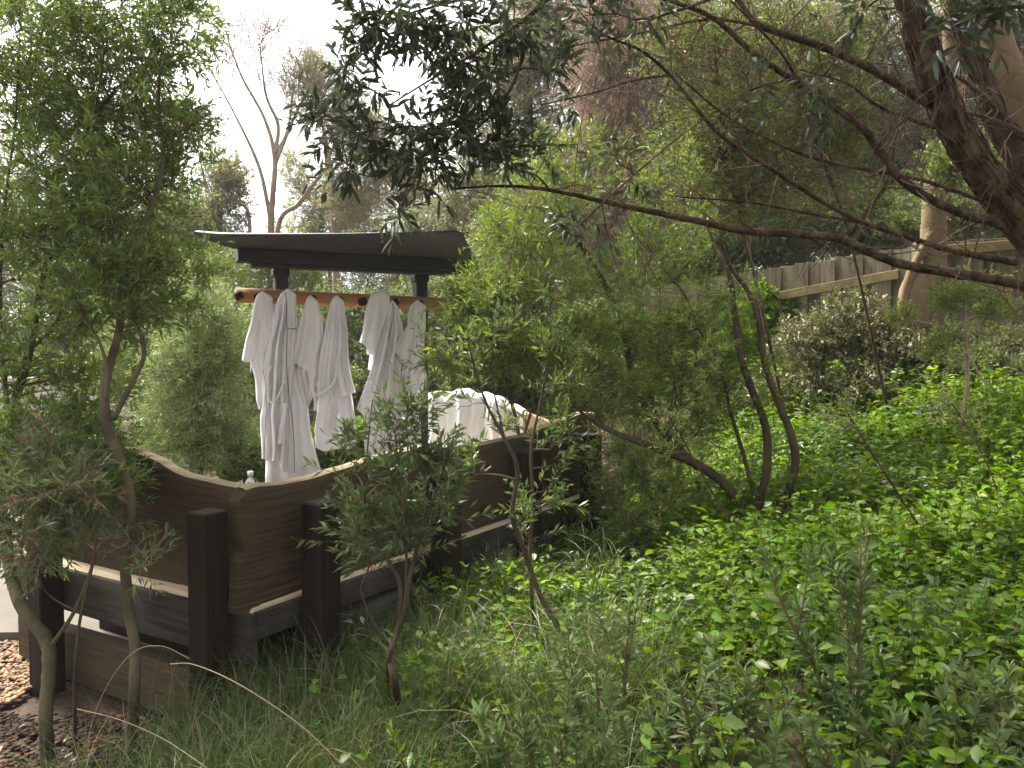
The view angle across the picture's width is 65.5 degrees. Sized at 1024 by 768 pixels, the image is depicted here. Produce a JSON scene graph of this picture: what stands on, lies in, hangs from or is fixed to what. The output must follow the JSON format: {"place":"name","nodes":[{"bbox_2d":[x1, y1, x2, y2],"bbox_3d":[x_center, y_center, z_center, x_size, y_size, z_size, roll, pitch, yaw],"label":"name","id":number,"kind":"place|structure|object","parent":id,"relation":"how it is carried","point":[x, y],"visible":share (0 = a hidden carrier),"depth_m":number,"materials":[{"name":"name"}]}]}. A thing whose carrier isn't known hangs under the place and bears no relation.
{"place":"outdoors","nodes":[
{"label":"outdoors","id":0,"kind":"place"},
{"bbox_2d":[0,477,483,707],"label":"patio","id":1,"kind":"structure","parent":0,"point":[8,622],"depth_m":4.30,"materials":[{"name":"beige concrete"}]},
{"bbox_2d":[16,391,613,748],"bbox_3d":[-0.877,0.774,4.742,1.948,1.309,3.375,1,3,31],"label":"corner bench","id":2,"kind":"object","parent":1,"relation":"on","point":[236,571],"visible":0.54,"depth_m":3.37,"materials":[{"name":"brown wood"}]},
{"bbox_2d":[246,471,254,483],"bbox_3d":[-1.644,0.645,5.010,0.049,0.193,0.049,0,2,0],"label":"bottle","id":3,"kind":"object","parent":2,"relation":"on","point":[250,479],"visible":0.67,"depth_m":4.99,"materials":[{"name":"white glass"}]},
{"bbox_2d":[428,388,527,446],"bbox_3d":[-0.282,0.443,6.169,0.924,0.818,0.260,1,3,31],"label":"draped towel","id":4,"kind":"object","parent":2,"relation":"on","point":[471,420],"visible":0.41,"depth_m":6.11,"materials":[{"name":"fabric"}]},
{"bbox_2d":[194,230,481,446],"bbox_3d":[-0.978,0.156,5.226,2.038,2.242,0.969,-1,3,-23],"label":"robe rack","id":5,"kind":"object","parent":1,"relation":"on","point":[418,258],"visible":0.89,"depth_m":5.12,"materials":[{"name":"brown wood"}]},
{"bbox_2d":[242,291,273,409],"bbox_3d":[-1.583,-0.202,4.986,0.223,0.756,0.142,-1,3,-29],"label":"bathrobe","id":6,"kind":"object","parent":5,"relation":"hanging from","point":[258,334],"visible":0.78,"depth_m":4.96,"materials":[{"name":"fabric"}]},
{"bbox_2d":[260,289,320,481],"bbox_3d":[-1.426,0.011,5.073,0.218,1.226,0.406,2,3,38],"label":"bathrobe","id":7,"kind":"object","parent":5,"relation":"hanging from","point":[287,443],"visible":0.98,"depth_m":4.99,"materials":[{"name":"fabric"}]},
{"bbox_2d":[294,295,322,406],"bbox_3d":[-1.309,-0.202,5.103,0.182,0.728,0.172,0,2,0],"label":"bathrobe","id":8,"kind":"object","parent":5,"relation":"hanging from","point":[308,339],"visible":0.9,"depth_m":5.07,"materials":[{"name":"fabric"}]},
{"bbox_2d":[311,295,355,451],"bbox_3d":[-1.174,-0.068,5.168,0.324,1.011,0.195,-2,3,-35],"label":"bathrobe","id":9,"kind":"object","parent":5,"relation":"hanging from","point":[335,388],"visible":0.96,"depth_m":5.14,"materials":[{"name":"fabric"}]},
{"bbox_2d":[360,291,389,370],"bbox_3d":[-0.913,-0.345,5.279,0.218,0.546,0.134,-2,3,-35],"label":"bathrobe","id":10,"kind":"object","parent":5,"relation":"hanging from","point":[377,307],"visible":0.66,"depth_m":5.23,"materials":[{"name":"fabric"}]},
{"bbox_2d":[357,300,402,455],"bbox_3d":[-0.888,-0.018,5.293,0.348,1.077,0.223,-2,3,-33],"label":"bathrobe","id":11,"kind":"object","parent":5,"relation":"hanging from","point":[383,368],"visible":0.69,"depth_m":5.25,"materials":[{"name":"fabric"}]},
{"bbox_2d":[393,300,425,447],"bbox_3d":[-0.693,-0.034,5.358,0.216,1.061,0.217,0,2,0],"label":"bathrobe","id":12,"kind":"object","parent":5,"relation":"hanging from","point":[407,341],"visible":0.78,"depth_m":5.36,"materials":[{"name":"fabric"}]},
{"bbox_2d":[0,0,972,350],"label":"sky","id":13,"kind":"structure","parent":0,"point":[404,80],"materials":[{"name":"white"}]},
{"bbox_2d":[0,232,1023,767],"bbox_3d":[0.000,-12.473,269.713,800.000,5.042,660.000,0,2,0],"label":"ground","id":14,"kind":"structure","parent":0,"point":[24,704],"depth_m":3.25,"materials":[{"name":"soil"}]},
{"bbox_2d":[0,639,32,703],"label":"gravel","id":15,"kind":"structure","parent":14,"relation":"on","point":[13,671],"depth_m":3.69,"materials":[{"name":"beige gravel"}]},
{"bbox_2d":[2,205,38,336],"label":"background bush","id":16,"kind":"object","parent":14,"relation":"on","point":[6,273],"visible":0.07,"depth_m":13.95,"materials":[{"name":"green plant"}]},
{"bbox_2d":[0,377,66,452],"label":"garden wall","id":17,"kind":"structure","parent":14,"relation":"on","point":[36,394],"depth_m":9.41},
{"bbox_2d":[0,115,74,376],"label":"hazy tree","id":18,"kind":"object","parent":14,"relation":"on","point":[8,154],"visible":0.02,"depth_m":15.71,"materials":[{"name":"green plant"}]},
{"bbox_2d":[2,259,117,374],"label":"background bush","id":19,"kind":"object","parent":14,"relation":"on","point":[64,348],"visible":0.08,"depth_m":13.72,"materials":[{"name":"green plant"}]},
{"bbox_2d":[0,405,182,754],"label":"leafy sapling","id":20,"kind":"object","parent":14,"relation":"on","point":[14,482],"visible":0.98,"depth_m":2.61,"materials":[{"name":"green plant"}]},
{"bbox_2d":[0,0,241,767],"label":"young tree","id":21,"kind":"object","parent":14,"relation":"on","point":[71,405],"visible":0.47,"depth_m":3.31,"materials":[{"name":"green plant"}]},
{"bbox_2d":[0,0,244,748],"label":"young tree","id":22,"kind":"object","parent":14,"relation":"on","point":[129,269],"visible":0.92,"depth_m":3.40,"materials":[{"name":"green plant"}]},
{"bbox_2d":[0,711,258,767],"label":"bark mulch","id":23,"kind":"object","parent":14,"relation":"on","point":[11,726],"visible":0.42,"depth_m":3.11,"materials":[{"name":"brown wood"}]},
{"bbox_2d":[1,720,245,767],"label":"long grass","id":24,"kind":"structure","parent":23,"relation":"on","point":[45,765],"depth_m":2.63,"materials":[{"name":"green plant"}]},
{"bbox_2d":[66,80,233,424],"bbox_3d":[-6.950,-2.383,14.969,3.267,6.575,2.260,0,2,0],"label":"hazy tree","id":25,"kind":"object","parent":14,"relation":"on","point":[139,208],"visible":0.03,"depth_m":14.73,"materials":[{"name":"green plant"}]},
{"bbox_2d":[47,214,264,447],"bbox_3d":[-3.028,-0.142,6.936,1.785,2.769,1.401,-2,3,-44],"label":"tea tree","id":26,"kind":"object","parent":14,"relation":"on","point":[225,255],"visible":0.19,"depth_m":6.80,"materials":[{"name":"green plant"}]},
{"bbox_2d":[75,284,246,424],"bbox_3d":[-5.279,-0.303,12.030,2.582,2.625,2.001,0,2,0],"label":"background bush","id":27,"kind":"object","parent":14,"relation":"on","point":[103,345],"visible":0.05,"depth_m":11.65,"materials":[{"name":"green plant"}]},
{"bbox_2d":[107,252,265,480],"bbox_3d":[-2.417,0.138,6.027,1.364,2.321,1.309,0,2,0],"label":"tea tree","id":28,"kind":"object","parent":14,"relation":"on","point":[204,364],"visible":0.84,"depth_m":5.84,"materials":[{"name":"green plant"}]},
{"bbox_2d":[142,135,272,424],"bbox_3d":[-4.993,-1.511,12.939,2.020,4.913,2.049,0,2,0],"label":"tree","id":29,"kind":"object","parent":14,"relation":"on","point":[232,181],"visible":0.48,"depth_m":12.70,"materials":[{"name":"green plant"}]},
{"bbox_2d":[186,0,331,282],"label":"bare tree","id":30,"kind":"object","parent":14,"relation":"on","point":[276,148],"visible":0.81,"depth_m":13.78,"materials":[{"name":"brown plant"}]},
{"bbox_2d":[214,253,332,325],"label":"background bush","id":31,"kind":"object","parent":14,"relation":"on","point":[297,279],"visible":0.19,"depth_m":12.58,"materials":[{"name":"green plant"}]},
{"bbox_2d":[194,414,364,483],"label":"leafy bush","id":32,"kind":"object","parent":14,"relation":"on","point":[324,457],"visible":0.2,"depth_m":6.36,"materials":[{"name":"green plant"}]},
{"bbox_2d":[208,273,375,424],"bbox_3d":[-2.611,-0.169,10.004,2.324,2.420,2.087,1,3,21],"label":"background bush","id":33,"kind":"object","parent":14,"relation":"on","point":[355,318],"visible":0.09,"depth_m":9.66,"materials":[{"name":"green plant"}]},
{"bbox_2d":[262,205,380,232],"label":"background bush","id":34,"kind":"object","parent":14,"relation":"on","point":[304,229],"visible":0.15,"depth_m":17.56,"materials":[{"name":"green plant"}]},
{"bbox_2d":[274,33,434,291],"bbox_3d":[-2.853,-2.717,14.448,3.048,6.977,2.612,0,2,0],"label":"slender tree","id":35,"kind":"object","parent":14,"relation":"on","point":[338,210],"visible":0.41,"depth_m":14.08,"materials":[{"name":"green plant"}]},
{"bbox_2d":[265,127,444,290],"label":"hazy tree","id":36,"kind":"object","parent":14,"relation":"on","point":[301,172],"visible":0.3,"depth_m":17.54,"materials":[{"name":"green plant"}]},
{"bbox_2d":[310,217,405,294],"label":"background bush","id":37,"kind":"object","parent":14,"relation":"on","point":[362,278],"visible":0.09,"depth_m":16.64,"materials":[{"name":"green plant"}]},
{"bbox_2d":[308,329,448,426],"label":"background bush","id":38,"kind":"object","parent":14,"relation":"on","point":[359,378],"visible":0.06,"depth_m":9.12,"materials":[{"name":"green plant"}]},
{"bbox_2d":[290,361,497,717],"bbox_3d":[-0.488,0.660,2.673,0.625,1.487,0.856,-2,3,-37],"label":"sapling","id":39,"kind":"object","parent":14,"relation":"on","point":[385,463],"visible":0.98,"depth_m":2.48,"materials":[{"name":"green plant"}]},
{"bbox_2d":[0,524,790,767],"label":"long grass","id":40,"kind":"structure","parent":14,"relation":"on","point":[274,737],"depth_m":2.62,"materials":[{"name":"green plant"}]},
{"bbox_2d":[81,645,189,763],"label":"dry grass stalk","id":41,"kind":"object","parent":40,"relation":"on","point":[110,680],"visible":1,"depth_m":2.24,"materials":[{"name":"beige plant"}]},
{"bbox_2d":[77,708,206,767],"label":"dry grass stalk","id":42,"kind":"object","parent":40,"relation":"on","point":[143,729],"visible":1,"depth_m":2.17,"materials":[{"name":"beige plant"}]},
{"bbox_2d":[170,663,344,767],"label":"dry grass stalk","id":43,"kind":"object","parent":40,"relation":"on","point":[264,700],"visible":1,"depth_m":2.01,"materials":[{"name":"beige plant"}]},
{"bbox_2d":[355,719,466,767],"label":"leafy plant","id":44,"kind":"object","parent":14,"relation":"on","point":[393,738],"visible":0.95,"depth_m":1.94,"materials":[{"name":"green plant"}]},
{"bbox_2d":[370,192,484,385],"bbox_3d":[-1.183,-1.320,12.953,2.089,3.753,2.071,2,3,35],"label":"background bush","id":45,"kind":"object","parent":14,"relation":"on","point":[417,215],"visible":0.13,"depth_m":12.54,"materials":[{"name":"green plant"}]},
{"bbox_2d":[388,274,477,343],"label":"background bush","id":46,"kind":"object","parent":14,"relation":"on","point":[433,291],"visible":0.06,"depth_m":10.52,"materials":[{"name":"green plant"}]},
{"bbox_2d":[74,251,897,479],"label":"undergrowth","id":47,"kind":"object","parent":14,"relation":"on","point":[251,423],"visible":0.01,"depth_m":9.81,"materials":[{"name":"green plant"}]},
{"bbox_2d":[398,253,594,433],"bbox_3d":[-0.076,0.259,4.842,1.240,2.086,0.818,-2,3,-38],"label":"green shrub","id":48,"kind":"object","parent":14,"relation":"on","point":[442,360],"visible":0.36,"depth_m":4.70,"materials":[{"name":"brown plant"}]},
{"bbox_2d":[436,192,557,322],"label":"background bush","id":49,"kind":"object","parent":14,"relation":"on","point":[472,245],"visible":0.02,"depth_m":10.55,"materials":[{"name":"green plant"}]},
{"bbox_2d":[408,241,593,684],"bbox_3d":[0.069,0.355,3.036,0.767,1.788,0.682,-2,3,-44],"label":"sapling","id":50,"kind":"object","parent":14,"relation":"on","point":[527,507],"visible":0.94,"depth_m":3.05,"materials":[{"name":"green plant"}]},
{"bbox_2d":[422,0,595,251],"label":"background tree","id":51,"kind":"object","parent":14,"relation":"on","point":[518,98],"visible":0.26,"depth_m":12.00,"materials":[{"name":"green plant"}]},
{"bbox_2d":[0,393,1019,766],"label":"leaf litter","id":52,"kind":"object","parent":14,"relation":"on","point":[680,615],"visible":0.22,"depth_m":2.96,"materials":[{"name":"brown plant"}]},
{"bbox_2d":[430,290,662,440],"bbox_3d":[0.364,0.048,7.176,1.857,1.872,2.240,1,3,24],"label":"dark bush","id":53,"kind":"object","parent":14,"relation":"on","point":[524,397],"visible":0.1,"depth_m":6.60,"materials":[{"name":"green plant"}]},
{"bbox_2d":[468,670,640,767],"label":"leafy plant","id":54,"kind":"object","parent":14,"relation":"on","point":[601,755],"visible":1,"depth_m":1.77,"materials":[{"name":"green plant"}]},
{"bbox_2d":[545,571,657,767],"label":"leafy plant","id":55,"kind":"object","parent":14,"relation":"on","point":[627,653],"visible":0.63,"depth_m":2.11,"materials":[{"name":"green plant"}]},
{"bbox_2d":[423,97,799,532],"bbox_3d":[0.611,-0.434,4.769,2.112,2.675,1.695,1,3,17],"label":"multi stem tree","id":56,"kind":"object","parent":14,"relation":"on","point":[502,230],"visible":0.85,"depth_m":4.57,"materials":[{"name":"green plant"}]},
{"bbox_2d":[462,0,787,319],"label":"weeping tree","id":57,"kind":"object","parent":14,"relation":"on","point":[639,110],"visible":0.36,"depth_m":9.99,"materials":[{"name":"green plant"}]},
{"bbox_2d":[530,0,719,315],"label":"background tree","id":58,"kind":"object","parent":14,"relation":"on","point":[652,62],"visible":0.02,"depth_m":12.51,"materials":[{"name":"green plant"}]},
{"bbox_2d":[568,225,742,294],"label":"dark hedge","id":59,"kind":"object","parent":14,"relation":"on","point":[680,276],"visible":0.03,"depth_m":9.88,"materials":[{"name":"green plant"}]},
{"bbox_2d":[564,403,750,558],"bbox_3d":[0.869,0.549,4.765,1.191,0.941,1.428,0,2,0],"label":"fine shrub","id":60,"kind":"object","parent":14,"relation":"on","point":[598,494],"visible":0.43,"depth_m":4.66,"materials":[{"name":"green plant"}]},
{"bbox_2d":[291,329,1023,767],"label":"ground cover","id":61,"kind":"object","parent":14,"relation":"on","point":[904,540],"visible":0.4,"depth_m":3.19,"materials":[{"name":"green plant"}]},
{"bbox_2d":[625,393,748,606],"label":"thin sapling","id":62,"kind":"object","parent":14,"relation":"on","point":[673,413],"visible":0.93,"depth_m":3.79,"materials":[{"name":"green plant"}]},
{"bbox_2d":[635,631,806,767],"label":"leafy plant","id":63,"kind":"object","parent":14,"relation":"on","point":[745,700],"visible":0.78,"depth_m":1.92,"materials":[{"name":"green plant"}]},
{"bbox_2d":[450,0,1023,325],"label":"shaggy tree","id":64,"kind":"object","parent":14,"relation":"on","point":[991,180],"visible":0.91,"depth_m":2.82,"materials":[{"name":"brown plant"}]},
{"bbox_2d":[278,0,609,257],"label":"olive branch","id":65,"kind":"object","parent":64,"relation":"attached to","point":[433,39],"visible":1,"depth_m":2.27,"materials":[{"name":"green plant"}]},
{"bbox_2d":[530,0,1023,281],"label":"olive branch","id":66,"kind":"object","parent":64,"relation":"attached to","point":[973,11],"visible":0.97,"depth_m":2.40,"materials":[{"name":"green plant"}]},
{"bbox_2d":[655,188,844,282],"bbox_3d":[2.817,-1.276,9.636,2.371,2.096,1.419,2,3,38],"label":"dark hedge","id":67,"kind":"object","parent":14,"relation":"on","point":[776,251],"visible":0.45,"depth_m":9.12,"materials":[{"name":"green plant"}]},
{"bbox_2d":[640,0,860,272],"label":"background tree","id":68,"kind":"object","parent":14,"relation":"on","point":[773,162],"visible":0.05,"depth_m":10.87,"materials":[{"name":"green plant"}]},
{"bbox_2d":[608,0,961,419],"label":"tree","id":69,"kind":"object","parent":14,"relation":"on","point":[727,154],"visible":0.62,"depth_m":5.13,"materials":[{"name":"green plant"}]},
{"bbox_2d":[549,238,1023,418],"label":"paling fence","id":70,"kind":"object","parent":14,"relation":"on","point":[884,279],"visible":0.22,"depth_m":7.49,"materials":[{"name":"brown wood"}]},
{"bbox_2d":[713,273,805,370],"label":"climbing vine","id":71,"kind":"object","parent":70,"relation":"attached to","point":[772,317],"visible":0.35,"depth_m":7.96,"materials":[{"name":"plant"}]},
{"bbox_2d":[556,463,1023,763],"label":"long grass","id":72,"kind":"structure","parent":14,"relation":"on","point":[802,684],"depth_m":2.42,"materials":[{"name":"green plant"}]},
{"bbox_2d":[750,512,883,766],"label":"leafy plant","id":73,"kind":"object","parent":14,"relation":"on","point":[853,699],"visible":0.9,"depth_m":1.98,"materials":[{"name":"green plant"}]},
{"bbox_2d":[733,279,957,424],"bbox_3d":[2.528,-0.211,6.161,1.575,1.209,1.094,0,2,0],"label":"flowering shrub","id":74,"kind":"object","parent":14,"relation":"on","point":[842,337],"visible":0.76,"depth_m":6.11,"materials":[{"name":"green plant"}]},
{"bbox_2d":[687,313,1023,432],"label":"dark bush","id":75,"kind":"object","parent":14,"relation":"on","point":[1014,341],"visible":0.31,"depth_m":5.62,"materials":[{"name":"green plant"}]},
{"bbox_2d":[797,381,941,554],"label":"thin sapling","id":76,"kind":"object","parent":14,"relation":"on","point":[844,414],"visible":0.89,"depth_m":3.46,"materials":[{"name":"green plant"}]},
{"bbox_2d":[779,0,974,256],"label":"background tree","id":77,"kind":"object","parent":14,"relation":"on","point":[909,142],"visible":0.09,"depth_m":11.40,"materials":[{"name":"green plant"}]},
{"bbox_2d":[750,680,1023,767],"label":"leafy plant","id":78,"kind":"object","parent":14,"relation":"on","point":[925,727],"visible":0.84,"depth_m":1.81,"materials":[{"name":"green plant"}]},
{"bbox_2d":[799,178,1003,260],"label":"dark hedge","id":79,"kind":"object","parent":14,"relation":"on","point":[870,239],"visible":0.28,"depth_m":8.72,"materials":[{"name":"green plant"}]},
{"bbox_2d":[813,0,1011,403],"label":"mossy tree","id":80,"kind":"object","parent":14,"relation":"on","point":[911,288],"visible":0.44,"depth_m":6.07,"materials":[{"name":"beige plant"}]},
{"bbox_2d":[912,405,939,439],"bbox_3d":[2.663,0.458,5.131,0.154,0.643,0.155,0,2,0],"label":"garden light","id":81,"kind":"object","parent":14,"relation":"on","point":[915,412],"visible":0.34,"depth_m":5.11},
{"bbox_2d":[840,0,1023,216],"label":"shaggy tree","id":82,"kind":"object","parent":14,"relation":"on","point":[993,106],"visible":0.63,"depth_m":3.41,"materials":[{"name":"brown plant"}]},
{"bbox_2d":[873,250,1023,442],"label":"pale sapling","id":83,"kind":"object","parent":14,"relation":"on","point":[964,291],"visible":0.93,"depth_m":4.78,"materials":[{"name":"green plant"}]},
{"bbox_2d":[905,373,1014,557],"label":"thin sapling","id":84,"kind":"object","parent":14,"relation":"on","point":[946,397],"visible":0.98,"depth_m":3.61,"materials":[{"name":"green plant"}]},
{"bbox_2d":[926,0,1023,240],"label":"background tree","id":85,"kind":"object","parent":14,"relation":"on","point":[1019,43],"visible":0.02,"depth_m":10.64,"materials":[{"name":"brown plant"}]},
{"bbox_2d":[929,0,1023,127],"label":"smooth tree","id":86,"kind":"object","parent":14,"relation":"on","point":[1006,43],"visible":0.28,"depth_m":5.14,"materials":[{"name":"beige plant"}]},
{"bbox_2d":[937,652,1023,767],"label":"leafy plant","id":87,"kind":"object","parent":14,"relation":"on","point":[1008,693],"visible":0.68,"depth_m":1.84,"materials":[{"name":"green plant"}]}
]}

